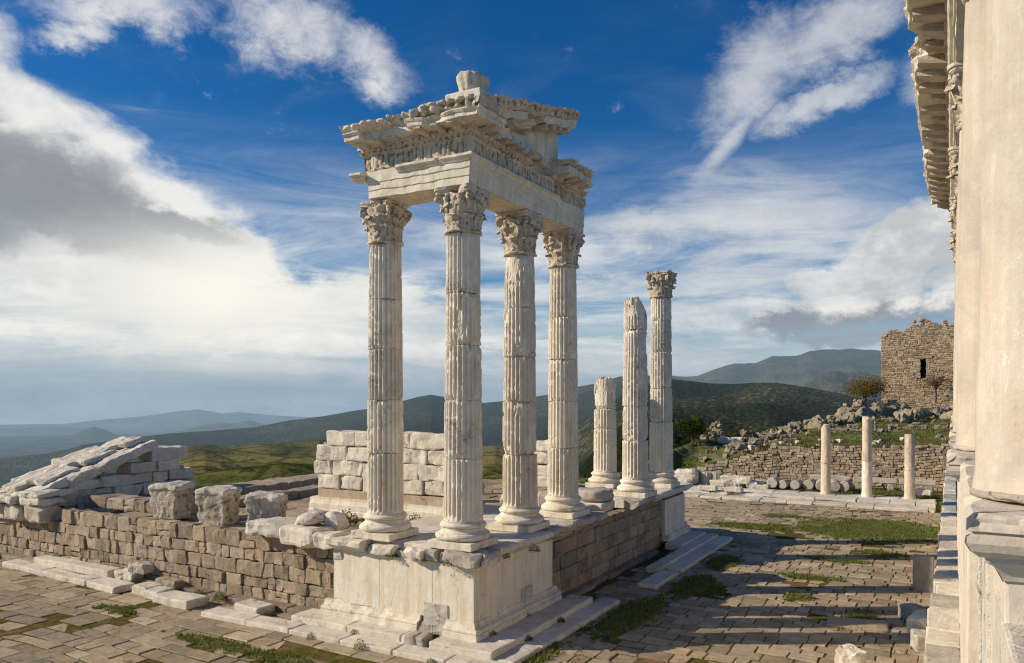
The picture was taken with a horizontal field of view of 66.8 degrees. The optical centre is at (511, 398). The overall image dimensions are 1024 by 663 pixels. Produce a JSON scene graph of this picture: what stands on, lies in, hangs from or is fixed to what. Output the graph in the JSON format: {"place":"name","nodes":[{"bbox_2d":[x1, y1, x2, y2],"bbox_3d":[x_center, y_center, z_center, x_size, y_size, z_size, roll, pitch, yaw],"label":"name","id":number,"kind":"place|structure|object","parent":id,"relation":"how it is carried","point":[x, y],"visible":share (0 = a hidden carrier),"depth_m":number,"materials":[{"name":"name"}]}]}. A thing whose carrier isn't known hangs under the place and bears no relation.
{"place":"outdoors","nodes":[
{"label":"outdoors","id":0,"kind":"place"},
{"bbox_2d":[114,568,143,581],"bbox_3d":[-12.396,5.719,25.147,1.005,0.437,0.552,0,0,30],"label":"marble fragment","id":1,"kind":"object","parent":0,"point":[123,574],"visible":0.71,"depth_m":24.93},
{"bbox_2d":[127,560,154,574],"bbox_3d":[-11.913,5.451,24.980,0.885,0.386,0.585,0,0,30],"label":"marble fragment","id":2,"kind":"object","parent":1,"relation":"on","point":[141,567],"visible":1,"depth_m":24.80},
{"bbox_2d":[162,578,184,589],"bbox_3d":[-10.473,5.750,24.001,0.644,0.349,0.446,0,0,30],"label":"marble fragment","id":3,"kind":"object","parent":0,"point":[176,583],"visible":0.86,"depth_m":23.84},
{"bbox_2d":[193,473,317,500],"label":"foundation wall","id":4,"kind":"structure","parent":0,"point":[281,483],"depth_m":34.90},
{"bbox_2d":[238,484,317,506],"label":"foundation wall","id":5,"kind":"structure","parent":0,"point":[302,492],"depth_m":31.37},
{"bbox_2d":[110,479,616,533],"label":"terrace","id":6,"kind":"structure","parent":0,"point":[493,491],"depth_m":28.44,"materials":[{"name":"stone"}]},
{"bbox_2d":[83,493,197,513],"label":"foundation wall","id":7,"kind":"structure","parent":6,"relation":"on","point":[121,501],"depth_m":28.01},
{"bbox_2d":[148,480,194,519],"bbox_3d":[-11.393,3.415,26.015,1.214,1.257,1.040,0,0,18],"label":"stone block","id":8,"kind":"object","parent":6,"relation":"on","point":[173,500],"visible":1,"depth_m":25.66,"materials":[{"name":"stone"}]},
{"bbox_2d":[195,485,241,525],"bbox_3d":[-9.341,3.413,24.759,1.176,1.246,1.036,0,0,14],"label":"stone block","id":9,"kind":"object","parent":6,"relation":"on","point":[217,504],"visible":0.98,"depth_m":24.37,"materials":[{"name":"stone"}]},
{"bbox_2d":[243,490,287,520],"bbox_3d":[-7.573,3.467,24.033,1.176,1.146,1.046,0,0,3],"label":"stone block","id":10,"kind":"object","parent":6,"relation":"on","point":[262,504],"visible":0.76,"depth_m":23.59,"materials":[{"name":"stone"}]},
{"bbox_2d":[342,509,358,525],"bbox_3d":[-5.231,3.777,24.691,0.765,0.524,0.785,0,0,30],"label":"shrub","id":11,"kind":"object","parent":6,"relation":"on","point":[351,520],"visible":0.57,"depth_m":24.65,"materials":[{"name":"green plant"}]},
{"bbox_2d":[308,430,444,519],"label":"marble wall","id":12,"kind":"structure","parent":6,"relation":"on","point":[341,466],"depth_m":26.13,"materials":[{"name":"stone"}]},
{"bbox_2d":[534,440,548,487],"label":"marble wall","id":13,"kind":"structure","parent":6,"relation":"on","point":[542,447],"depth_m":34.73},
{"bbox_2d":[538,492,547,506],"bbox_3d":[1.596,3.785,28.742,1.152,0.555,0.945,0,0,30],"label":"marble block","id":14,"kind":"object","parent":6,"relation":"on","point":[541,499],"depth_m":28.53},
{"bbox_2d":[0,497,940,662],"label":"paving","id":15,"kind":"structure","parent":0,"point":[713,631],"depth_m":21.49,"materials":[{"name":"stone"}]},
{"bbox_2d":[2,559,55,574],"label":"marble slab","id":16,"kind":"structure","parent":15,"relation":"on","point":[26,566],"depth_m":27.03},
{"bbox_2d":[38,568,99,585],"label":"marble slab","id":17,"kind":"structure","parent":15,"relation":"on","point":[67,576],"depth_m":25.58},
{"bbox_2d":[33,555,121,577],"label":"marble slab","id":18,"kind":"structure","parent":15,"relation":"on","point":[85,568],"depth_m":26.24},
{"bbox_2d":[132,581,162,595],"bbox_3d":[-11.231,5.881,23.913,0.769,0.306,0.628,0,0,30],"label":"marble slab","id":19,"kind":"object","parent":15,"relation":"on","point":[139,588],"depth_m":23.77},
{"bbox_2d":[143,586,173,598],"bbox_3d":[-10.651,5.880,23.417,0.662,0.297,0.626,0,0,30],"label":"marble slab","id":20,"kind":"object","parent":15,"relation":"on","point":[149,593],"depth_m":23.27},
{"bbox_2d":[152,590,207,609],"bbox_3d":[-9.706,5.888,22.703,1.631,0.303,0.803,0,0,30],"label":"marble slab","id":21,"kind":"object","parent":15,"relation":"on","point":[181,600],"depth_m":22.44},
{"bbox_2d":[234,598,274,614],"bbox_3d":[-7.216,5.856,21.762,1.080,0.246,0.618,0,0,35],"label":"marble slab","id":22,"kind":"object","parent":15,"relation":"on","point":[255,606],"depth_m":21.59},
{"bbox_2d":[320,505,607,642],"bbox_3d":[-1.022,4.813,22.677,5.033,2.374,7.837,0,0,30],"label":"podium","id":23,"kind":"object","parent":15,"relation":"on","point":[479,594],"visible":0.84,"depth_m":19.71,"materials":[{"name":"stone"}]},
{"bbox_2d":[312,530,345,549],"bbox_3d":[-4.863,3.799,20.884,0.804,0.468,0.668,0,0,30],"label":"marble fragment","id":24,"kind":"object","parent":23,"relation":"on","point":[318,540],"visible":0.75,"depth_m":20.71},
{"bbox_2d":[351,198,418,541],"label":"fluted column","id":25,"kind":"structure","parent":23,"relation":"on","point":[386,220],"depth_m":20.28,"materials":[{"name":"stone"}]},
{"bbox_2d":[428,183,497,551],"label":"fluted column","id":26,"kind":"structure","parent":23,"relation":"on","point":[463,206],"depth_m":18.95,"materials":[{"name":"stone"}]},
{"bbox_2d":[339,91,593,232],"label":"entablature","id":27,"kind":"structure","parent":26,"relation":"on","point":[502,149],"depth_m":19.68,"materials":[{"name":"stone"}]},
{"bbox_2d":[445,70,493,100],"bbox_3d":[-0.944,-7.421,18.995,1.070,0.970,1.053,0,0,30],"label":"acroterion","id":28,"kind":"object","parent":27,"relation":"on","point":[471,82],"visible":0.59,"depth_m":18.55,"materials":[{"name":"stone"}]},
{"bbox_2d":[489,209,549,532],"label":"fluted column","id":29,"kind":"structure","parent":23,"relation":"on","point":[519,231],"depth_m":21.47,"materials":[{"name":"stone"}]},
{"bbox_2d":[539,228,589,519],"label":"fluted column","id":30,"kind":"structure","parent":23,"relation":"on","point":[563,497],"depth_m":23.91,"materials":[{"name":"stone"}]},
{"bbox_2d":[580,500,614,510],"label":"marble slab","id":31,"kind":"structure","parent":23,"relation":"on","point":[601,506],"depth_m":25.28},
{"bbox_2d":[578,486,613,501],"bbox_3d":[2.770,3.212,25.909,1.214,0.436,1.250,0,0,-17],"label":"round drum","id":32,"kind":"object","parent":31,"relation":"on","point":[597,494],"visible":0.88,"depth_m":25.43,"materials":[{"name":"grey stone"}]},
{"bbox_2d":[16,513,939,662],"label":"grass","id":33,"kind":"structure","parent":15,"relation":"on","point":[606,625],"depth_m":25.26,"materials":[{"name":"plant"}]},
{"bbox_2d":[834,644,866,662],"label":"marble fragment","id":34,"kind":"object","parent":15,"relation":"on","point":[848,653],"visible":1,"depth_m":17.11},
{"bbox_2d":[825,615,888,632],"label":"paving slab","id":35,"kind":"structure","parent":15,"relation":"on","point":[878,626],"depth_m":20.36,"materials":[{"name":"stone"}]},
{"bbox_2d":[906,611,926,632],"bbox_3d":[10.186,5.611,19.408,0.621,0.533,0.523,0,0,-41],"label":"marble block","id":36,"kind":"object","parent":15,"relation":"on","point":[916,619],"depth_m":19.27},
{"bbox_2d":[0,349,949,662],"bbox_3d":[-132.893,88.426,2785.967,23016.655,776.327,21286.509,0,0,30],"label":"terrain","id":37,"kind":"structure","parent":0,"point":[734,399],"depth_m":2087.89,"materials":[{"name":"plant"}]},
{"bbox_2d":[86,577,134,593],"bbox_3d":[-12.688,5.908,24.520,1.706,0.258,0.723,0,0,35],"label":"marble slab","id":38,"kind":"object","parent":37,"relation":"on","point":[111,585],"depth_m":24.25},
{"bbox_2d":[0,508,333,614],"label":"terrace wall","id":39,"kind":"structure","parent":37,"relation":"on","point":[235,565],"depth_m":24.01,"materials":[{"name":"stone"}]},
{"bbox_2d":[0,436,194,523],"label":"laid out gable","id":40,"kind":"structure","parent":39,"relation":"on","point":[45,494],"depth_m":30.37,"materials":[{"name":"stone"}]},
{"bbox_2d":[245,516,297,538],"bbox_3d":[-6.863,3.729,22.377,1.432,0.571,1.015,0,0,21],"label":"marble fragment","id":41,"kind":"object","parent":39,"relation":"on","point":[268,527],"visible":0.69,"depth_m":22.03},
{"bbox_2d":[279,523,334,548],"bbox_3d":[-5.619,3.801,21.558,1.420,0.609,1.144,0,0,30],"label":"marble fragment","id":42,"kind":"object","parent":39,"relation":"on","point":[299,536],"visible":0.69,"depth_m":21.16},
{"bbox_2d":[295,508,328,524],"bbox_3d":[-5.593,3.352,21.806,0.912,0.485,1.041,0,0,30],"label":"marble block fragment","id":43,"kind":"object","parent":42,"relation":"on","point":[313,516],"visible":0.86,"depth_m":21.43,"materials":[{"name":"white stone"}]},
{"bbox_2d":[324,511,348,530],"bbox_3d":[-4.915,3.430,21.707,0.562,0.573,0.558,0,0,30],"label":"marble fragment","id":44,"kind":"object","parent":42,"relation":"on","point":[337,521],"visible":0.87,"depth_m":21.53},
{"bbox_2d":[201,594,619,662],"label":"stepped base","id":45,"kind":"object","parent":37,"relation":"on","point":[543,628],"visible":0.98,"depth_m":19.24,"materials":[{"name":"stone"}]},
{"bbox_2d":[552,500,661,597],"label":"infill wall","id":46,"kind":"structure","parent":37,"relation":"on","point":[612,545],"depth_m":26.15,"materials":[{"name":"stone"}]},
{"bbox_2d":[612,482,692,546],"bbox_3d":[4.640,4.824,31.496,3.555,2.352,6.772,0,0,30],"label":"pedestal","id":47,"kind":"object","parent":37,"relation":"on","point":[674,524],"visible":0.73,"depth_m":31.43,"materials":[{"name":"stone"}]},
{"bbox_2d":[585,376,620,488],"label":"fluted column","id":48,"kind":"structure","parent":47,"relation":"on","point":[605,473],"depth_m":31.81,"materials":[{"name":"stone"}]},
{"bbox_2d":[613,297,656,498],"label":"fluted column","id":49,"kind":"structure","parent":47,"relation":"on","point":[635,481],"depth_m":28.85,"materials":[{"name":"stone"}]},
{"bbox_2d":[645,270,679,488],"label":"fluted column","id":50,"kind":"structure","parent":47,"relation":"on","point":[661,287],"depth_m":31.89,"materials":[{"name":"stone"}]},
{"bbox_2d":[637,531,732,588],"bbox_3d":[6.182,5.879,29.092,1.826,0.339,9.910,0,0,30],"label":"stepped base","id":51,"kind":"object","parent":37,"relation":"on","point":[689,549],"visible":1,"depth_m":28.99,"materials":[{"name":"stone"}]},
{"bbox_2d":[674,468,699,484],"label":"marble block","id":52,"kind":"object","parent":37,"relation":"on","point":[692,475],"depth_m":51.67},
{"bbox_2d":[674,414,710,444],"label":"round tree","id":53,"kind":"object","parent":37,"relation":"on","point":[692,426],"visible":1,"depth_m":60.93,"materials":[{"name":"green plant"}]},
{"bbox_2d":[700,471,711,484],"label":"column drum","id":54,"kind":"object","parent":37,"relation":"on","point":[705,477],"depth_m":51.52,"materials":[{"name":"grey stone"}]},
{"bbox_2d":[700,421,726,439],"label":"rubble mound","id":55,"kind":"object","parent":37,"relation":"on","point":[716,430],"visible":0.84,"depth_m":63.23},
{"bbox_2d":[711,471,722,479],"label":"column drum","id":56,"kind":"object","parent":37,"relation":"on","point":[715,475],"depth_m":51.40,"materials":[{"name":"grey stone"}]},
{"bbox_2d":[717,437,744,443],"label":"marble block","id":57,"kind":"object","parent":37,"relation":"on","point":[724,440],"depth_m":61.77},
{"bbox_2d":[730,482,742,486],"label":"marble fragment","id":58,"kind":"object","parent":37,"relation":"on","point":[734,484],"visible":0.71,"depth_m":50.02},
{"bbox_2d":[737,476,751,484],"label":"marble fragment","id":59,"kind":"object","parent":58,"relation":"on","point":[742,480],"visible":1,"depth_m":49.80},
{"bbox_2d":[728,441,747,452],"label":"boulder","id":60,"kind":"object","parent":37,"relation":"on","point":[738,446],"visible":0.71,"depth_m":58.46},
{"bbox_2d":[740,429,754,437],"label":"boulder","id":61,"kind":"object","parent":37,"relation":"on","point":[745,433],"visible":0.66,"depth_m":62.92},
{"bbox_2d":[767,477,780,487],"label":"column drum","id":62,"kind":"object","parent":37,"relation":"on","point":[773,481],"depth_m":49.77,"materials":[{"name":"grey stone"}]},
{"bbox_2d":[759,434,797,444],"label":"ruined wall","id":63,"kind":"structure","parent":37,"relation":"on","point":[786,437],"depth_m":59.93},
{"bbox_2d":[778,479,791,488],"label":"column drum","id":64,"kind":"object","parent":37,"relation":"on","point":[784,484],"depth_m":49.54,"materials":[{"name":"grey stone"}]},
{"bbox_2d":[777,424,794,433],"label":"boulder","id":65,"kind":"object","parent":37,"relation":"on","point":[788,429],"visible":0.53,"depth_m":65.31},
{"bbox_2d":[790,479,803,489],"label":"column drum","id":66,"kind":"object","parent":37,"relation":"on","point":[796,484],"depth_m":49.17,"materials":[{"name":"grey stone"}]},
{"bbox_2d":[803,478,815,489],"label":"column drum","id":67,"kind":"object","parent":37,"relation":"on","point":[810,483],"depth_m":48.97,"materials":[{"name":"grey stone"}]},
{"bbox_2d":[683,486,936,512],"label":"stylobate","id":68,"kind":"object","parent":37,"relation":"on","point":[893,503],"visible":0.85,"depth_m":44.67,"materials":[{"name":"white stone"}]},
{"bbox_2d":[698,485,717,490],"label":"marble block","id":69,"kind":"object","parent":68,"relation":"on","point":[708,487],"depth_m":47.85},
{"bbox_2d":[725,486,742,492],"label":"marble block","id":70,"kind":"object","parent":68,"relation":"on","point":[733,489],"depth_m":47.03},
{"bbox_2d":[820,424,831,494],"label":"plain column","id":71,"kind":"structure","parent":68,"relation":"on","point":[825,462],"depth_m":46.08,"materials":[{"name":"stone"}]},
{"bbox_2d":[861,416,872,496],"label":"plain column","id":72,"kind":"structure","parent":68,"relation":"on","point":[867,460],"depth_m":44.88,"materials":[{"name":"white stone"}]},
{"bbox_2d":[903,434,915,498],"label":"plain column","id":73,"kind":"structure","parent":68,"relation":"on","point":[909,470],"depth_m":43.97,"materials":[{"name":"stone"}]},
{"bbox_2d":[673,443,950,490],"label":"retaining wall","id":74,"kind":"structure","parent":37,"relation":"on","point":[792,463],"depth_m":51.63,"materials":[{"name":"stone"}]},
{"bbox_2d":[803,417,823,428],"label":"boulder","id":75,"kind":"object","parent":37,"relation":"on","point":[816,422],"visible":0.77,"depth_m":66.19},
{"bbox_2d":[679,415,950,498],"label":"hillside grass","id":76,"kind":"structure","parent":37,"relation":"on","point":[898,442],"depth_m":56.95,"materials":[{"name":"plant"}]},
{"bbox_2d":[915,488,931,495],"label":"marble block","id":77,"kind":"object","parent":76,"relation":"on","point":[921,492],"depth_m":44.87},
{"bbox_2d":[810,474,850,480],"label":"stone beam","id":78,"kind":"structure","parent":37,"relation":"on","point":[816,477],"depth_m":50.44,"materials":[{"name":"grey stone"}]},
{"bbox_2d":[826,415,841,425],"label":"boulder","id":79,"kind":"object","parent":37,"relation":"on","point":[832,420],"visible":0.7,"depth_m":67.85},
{"bbox_2d":[831,479,840,491],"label":"column drum","id":80,"kind":"object","parent":37,"relation":"on","point":[835,485],"depth_m":47.80,"materials":[{"name":"grey stone"}]},
{"bbox_2d":[840,479,852,491],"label":"column drum","id":81,"kind":"object","parent":37,"relation":"on","point":[846,485],"depth_m":47.76,"materials":[{"name":"grey stone"}]},
{"bbox_2d":[836,407,857,417],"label":"boulder","id":82,"kind":"object","parent":37,"relation":"on","point":[845,410],"visible":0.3,"depth_m":71.33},
{"bbox_2d":[818,424,876,431],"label":"ruined wall","id":83,"kind":"structure","parent":37,"relation":"on","point":[852,427],"depth_m":61.67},
{"bbox_2d":[843,399,875,411],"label":"rubble mound","id":84,"kind":"object","parent":37,"relation":"on","point":[859,403],"visible":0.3,"depth_m":72.54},
{"bbox_2d":[834,369,894,406],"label":"autumn tree","id":85,"kind":"object","parent":37,"relation":"on","point":[866,388],"visible":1,"depth_m":74.49,"materials":[{"name":"brown plant"}]},
{"bbox_2d":[856,407,876,420],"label":"boulder","id":86,"kind":"object","parent":37,"relation":"on","point":[862,411],"visible":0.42,"depth_m":70.36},
{"bbox_2d":[866,404,882,414],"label":"boulder","id":87,"kind":"object","parent":37,"relation":"on","point":[879,410],"visible":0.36,"depth_m":72.04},
{"bbox_2d":[853,477,897,490],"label":"stone beam","id":88,"kind":"structure","parent":37,"relation":"on","point":[891,482],"depth_m":49.05,"materials":[{"name":"grey stone"}]},
{"bbox_2d":[872,401,886,416],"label":"boulder","id":89,"kind":"object","parent":37,"relation":"on","point":[882,404],"visible":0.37,"depth_m":72.08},
{"bbox_2d":[885,405,896,415],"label":"boulder","id":90,"kind":"object","parent":37,"relation":"on","point":[891,410],"visible":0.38,"depth_m":72.72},
{"bbox_2d":[886,399,908,408],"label":"boulder","id":91,"kind":"object","parent":37,"relation":"on","point":[900,404],"visible":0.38,"depth_m":73.44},
{"bbox_2d":[893,410,913,422],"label":"boulder","id":92,"kind":"object","parent":37,"relation":"on","point":[905,416],"visible":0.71,"depth_m":68.51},
{"bbox_2d":[881,317,953,408],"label":"ruined tower","id":93,"kind":"structure","parent":37,"relation":"on","point":[912,356],"depth_m":78.31,"materials":[{"name":"stone"}]},
{"bbox_2d":[920,359,925,377],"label":"window","id":94,"kind":"structure","parent":93,"relation":"in","point":[923,361],"depth_m":78.72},
{"bbox_2d":[915,356,931,377],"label":"window frame","id":95,"kind":"structure","parent":93,"relation":"in","point":[928,357],"depth_m":78.07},
{"bbox_2d":[899,479,935,492],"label":"stone beam","id":96,"kind":"structure","parent":37,"relation":"on","point":[929,484],"depth_m":47.86,"materials":[{"name":"grey stone"}]},
{"bbox_2d":[910,629,925,651],"bbox_3d":[9.798,5.827,18.580,0.447,0.470,0.629,0,0,11],"label":"marble block","id":97,"kind":"object","parent":37,"relation":"on","point":[917,640],"depth_m":18.44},
{"bbox_2d":[888,422,947,430],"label":"ruined wall","id":98,"kind":"structure","parent":37,"relation":"on","point":[914,425],"depth_m":62.43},
{"bbox_2d":[913,409,923,419],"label":"boulder","id":99,"kind":"object","parent":37,"relation":"on","point":[918,414],"visible":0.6,"depth_m":69.62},
{"bbox_2d":[913,554,933,592],"bbox_3d":[12.791,5.477,24.135,0.602,1.181,0.292,0,0,30],"label":"stone slab","id":100,"kind":"object","parent":37,"relation":"on","point":[923,572],"depth_m":24.03,"materials":[{"name":"grey stone"}]},
{"bbox_2d":[920,371,951,402],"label":"bare tree","id":101,"kind":"object","parent":37,"relation":"on","point":[936,383],"visible":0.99,"depth_m":76.10,"materials":[{"name":"brown plant"}]},
{"bbox_2d":[923,469,960,662],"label":"stone ledge","id":102,"kind":"object","parent":37,"relation":"on","point":[942,642],"visible":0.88,"depth_m":17.33,"materials":[{"name":"white stone"}]},
{"bbox_2d":[957,555,1023,662],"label":"portico wall","id":103,"kind":"structure","parent":37,"relation":"on","point":[1008,643],"depth_m":2.85,"materials":[{"name":"white stone"}]},
{"bbox_2d":[950,419,958,577],"bbox_3d":[7.564,1.573,12.265,1.116,2.467,1.214,0,0,30],"label":"portico pedestal","id":104,"kind":"object","parent":103,"relation":"on","point":[958,523],"visible":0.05,"depth_m":12.06,"materials":[{"name":"stone"}]},
{"bbox_2d":[946,196,956,418],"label":"smooth column","id":105,"kind":"structure","parent":104,"relation":"on","point":[953,205],"depth_m":12.46,"materials":[{"name":"grey stone"}]},
{"bbox_2d":[951,416,957,547],"bbox_3d":[8.946,1.574,14.699,1.115,2.467,1.215,0,0,30],"label":"portico pedestal","id":106,"kind":"object","parent":103,"relation":"on","point":[957,510],"visible":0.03,"depth_m":14.57,"materials":[{"name":"stone"}]},
{"bbox_2d":[947,229,955,414],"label":"smooth column","id":107,"kind":"structure","parent":106,"relation":"on","point":[952,240],"depth_m":14.90,"materials":[{"name":"grey stone"}]},
{"bbox_2d":[950,424,960,613],"bbox_3d":[6.180,1.573,9.828,1.115,2.466,1.214,0,0,30],"label":"portico pedestal","id":108,"kind":"object","parent":103,"relation":"on","point":[951,428],"visible":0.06,"depth_m":9.63,"materials":[{"name":"stone"}]},
{"bbox_2d":[946,145,958,423],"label":"smooth column","id":109,"kind":"structure","parent":108,"relation":"on","point":[953,156],"depth_m":10.02,"materials":[{"name":"grey stone"}]},
{"bbox_2d":[949,432,963,662],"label":"portico pedestal","id":110,"kind":"object","parent":103,"relation":"on","point":[952,437],"visible":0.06,"depth_m":7.19,"materials":[{"name":"stone"}]},
{"bbox_2d":[944,61,962,432],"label":"smooth column","id":111,"kind":"structure","parent":110,"relation":"on","point":[955,73],"depth_m":7.60,"materials":[{"name":"grey stone"}]},
{"bbox_2d":[903,0,964,228],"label":"portico entablature","id":112,"kind":"structure","parent":111,"relation":"on","point":[936,49],"depth_m":9.19,"materials":[{"name":"stone"}]},
{"bbox_2d":[946,448,977,662],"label":"portico pedestal","id":113,"kind":"object","parent":103,"relation":"on","point":[956,458],"visible":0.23,"depth_m":4.69,"materials":[{"name":"stone"}]},
{"bbox_2d":[952,0,984,450],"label":"smooth column","id":114,"kind":"structure","parent":113,"relation":"on","point":[969,229],"depth_m":5.03,"materials":[{"name":"grey stone"}]},
{"bbox_2d":[959,461,1023,662],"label":"portico pedestal","id":115,"kind":"object","parent":103,"relation":"on","point":[994,533],"visible":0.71,"depth_m":2.34,"materials":[{"name":"stone"}]},
{"bbox_2d":[970,0,1023,503],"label":"smooth column","id":116,"kind":"structure","parent":115,"relation":"on","point":[998,475],"depth_m":2.58,"materials":[{"name":"grey stone"}]},
{"bbox_2d":[0,0,954,424],"label":"sky","id":117,"kind":"structure","parent":0,"point":[181,228],"materials":[{"name":"blue"}]},
{"bbox_2d":[898,602,927,619],"bbox_3d":[10.847,5.803,20.985,0.516,0.434,0.841,0,0,-4],"label":"marble block","id":118,"kind":"object","parent":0,"point":[906,610],"depth_m":20.94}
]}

